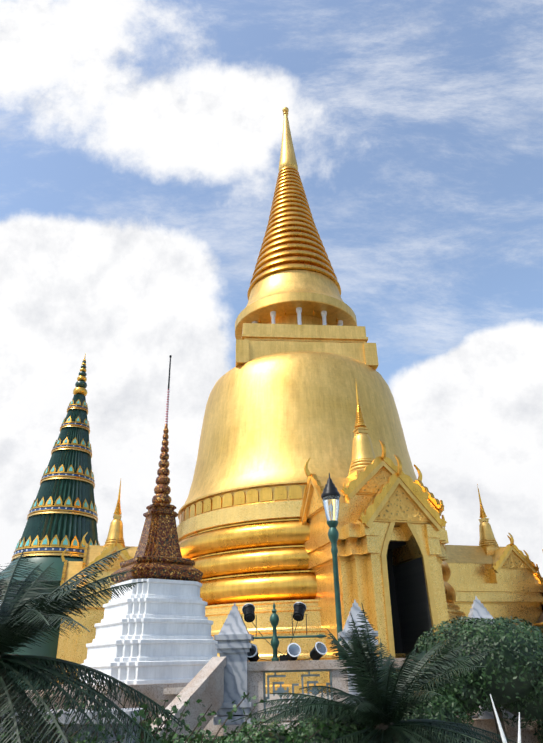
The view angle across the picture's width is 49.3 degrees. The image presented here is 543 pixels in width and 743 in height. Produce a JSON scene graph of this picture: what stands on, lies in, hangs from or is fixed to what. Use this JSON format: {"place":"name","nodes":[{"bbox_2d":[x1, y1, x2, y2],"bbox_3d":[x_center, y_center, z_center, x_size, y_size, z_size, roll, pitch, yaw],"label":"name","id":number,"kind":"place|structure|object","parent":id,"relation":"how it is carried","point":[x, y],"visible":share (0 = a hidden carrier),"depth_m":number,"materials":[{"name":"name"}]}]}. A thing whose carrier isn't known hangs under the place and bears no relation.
{"place":"outdoors","nodes":[
{"label":"outdoors","id":0,"kind":"place"},
{"bbox_2d":[0,0,542,604],"label":"sky","id":1,"kind":"structure","parent":0,"point":[141,140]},
{"bbox_2d":[535,549,542,624],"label":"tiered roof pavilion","id":2,"kind":"structure","parent":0,"point":[539,621],"depth_m":31.43,"materials":[{"name":"gold metal"}]},
{"bbox_3d":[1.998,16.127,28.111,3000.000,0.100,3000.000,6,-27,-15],"label":"courtyard ground","id":3,"kind":"structure","parent":0,"visible":0},
{"bbox_2d":[0,686,124,742],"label":"shrub","id":4,"kind":"object","parent":3,"relation":"on","point":[69,725],"visible":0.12,"depth_m":6.76,"materials":[{"name":"green plant"}]},
{"bbox_2d":[0,708,147,742],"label":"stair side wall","id":5,"kind":"structure","parent":3,"relation":"on","point":[90,715],"depth_m":7.07,"materials":[{"name":"grey stone"}]},
{"bbox_2d":[0,547,202,742],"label":"cycad","id":6,"kind":"object","parent":3,"relation":"on","point":[40,613],"visible":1,"depth_m":5.40,"materials":[{"name":"green plant"}]},
{"bbox_2d":[46,692,266,742],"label":"shrub","id":7,"kind":"object","parent":3,"relation":"on","point":[157,722],"visible":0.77,"depth_m":5.72,"materials":[{"name":"green plant"}]},
{"bbox_2d":[3,707,372,742],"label":"hedge","id":8,"kind":"object","parent":3,"relation":"on","point":[274,735],"visible":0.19,"depth_m":7.22,"materials":[{"name":"green plant"}]},
{"bbox_2d":[6,687,541,742],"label":"terrace platform","id":9,"kind":"structure","parent":3,"relation":"on","point":[527,733],"depth_m":10.10,"materials":[{"name":"stone"}]},
{"bbox_2d":[0,353,99,689],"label":"green spire","id":10,"kind":"structure","parent":9,"relation":"on","point":[62,515],"depth_m":38.78,"materials":[{"name":"green tile"}]},
{"bbox_2d":[56,480,137,682],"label":"side portico","id":11,"kind":"structure","parent":9,"relation":"on","point":[72,648],"depth_m":26.58,"materials":[{"name":"gold metal"}]},
{"bbox_2d":[53,578,218,716],"bbox_3d":[-2.923,6.728,14.570,3.600,2.850,3.600,17,-32,-32],"label":"stupa base","id":12,"kind":"object","parent":9,"relation":"on","point":[153,638],"visible":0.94,"depth_m":13.68,"materials":[{"name":"stone"}]},
{"bbox_2d":[111,355,202,583],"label":"spire","id":13,"kind":"structure","parent":12,"relation":"on","point":[158,554],"depth_m":15.30,"materials":[{"name":"stone"}]},
{"bbox_2d":[177,351,464,693],"bbox_3d":[1.798,7.945,32.191,16.800,16.190,16.800,6,-27,-15],"label":"chedi base and bell","id":14,"kind":"object","parent":9,"relation":"on","point":[272,424],"visible":0.44,"depth_m":27.55,"materials":[{"name":"gold metal"}]},
{"bbox_2d":[235,323,378,369],"bbox_3d":[1.606,0.112,36.097,7.800,2.700,7.800,1,-27,-5],"label":"stupa harmika","id":15,"kind":"object","parent":14,"relation":"on","point":[257,340],"visible":0.44,"depth_m":32.93,"materials":[{"name":"gold metal"}]},
{"bbox_2d":[235,107,356,339],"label":"spire","id":16,"kind":"structure","parent":15,"relation":"on","point":[294,280],"depth_m":36.60,"materials":[{"name":"gold metal"}]},
{"bbox_2d":[321,473,342,658],"bbox_3d":[1.396,4.536,12.684,0.449,4.900,0.449,6,-27,-15],"label":"lamp post","id":17,"kind":"object","parent":9,"relation":"on","point":[330,495],"visible":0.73,"depth_m":13.14,"materials":[{"name":"green metal"}]},
{"bbox_2d":[149,596,517,741],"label":"terrace balustrade","id":18,"kind":"object","parent":9,"relation":"on","point":[226,678],"visible":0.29,"depth_m":10.60,"materials":[{"name":"grey stone"}]},
{"bbox_2d":[242,602,326,661],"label":"floodlights","id":19,"kind":"object","parent":18,"relation":"on","point":[318,651],"visible":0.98,"depth_m":11.04,"materials":[{"name":"black metal"}]},
{"bbox_2d":[298,378,448,682],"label":"entrance portico","id":20,"kind":"structure","parent":9,"relation":"on","point":[392,556],"depth_m":22.14,"materials":[{"name":"gold metal"}]},
{"bbox_2d":[444,484,542,637],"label":"side portico","id":21,"kind":"structure","parent":9,"relation":"on","point":[494,577],"depth_m":32.01,"materials":[{"name":"gold metal"}]},
{"bbox_2d":[243,720,334,742],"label":"shrub","id":22,"kind":"object","parent":3,"relation":"on","point":[254,739],"visible":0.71,"depth_m":6.83,"materials":[{"name":"green plant"}]},
{"bbox_2d":[231,604,516,742],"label":"cycad","id":23,"kind":"object","parent":3,"relation":"on","point":[383,706],"visible":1,"depth_m":6.85,"materials":[{"name":"green plant"}]},
{"bbox_2d":[355,675,473,742],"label":"bush","id":24,"kind":"object","parent":3,"relation":"on","point":[444,708],"visible":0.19,"depth_m":8.05,"materials":[{"name":"green plant"}]},
{"bbox_2d":[411,616,542,742],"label":"topiary tree","id":25,"kind":"object","parent":3,"relation":"on","point":[509,678],"visible":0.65,"depth_m":8.68,"materials":[{"name":"green plant"}]},
{"bbox_2d":[490,694,520,742],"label":"spikes","id":26,"kind":"object","parent":3,"relation":"on","point":[502,732],"visible":1,"depth_m":5.45,"materials":[{"name":"white metal"}]},
{"bbox_2d":[533,719,542,742],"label":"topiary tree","id":27,"kind":"object","parent":3,"relation":"on","point":[539,726],"visible":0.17,"depth_m":9.35,"materials":[{"name":"green plant"}]}
]}

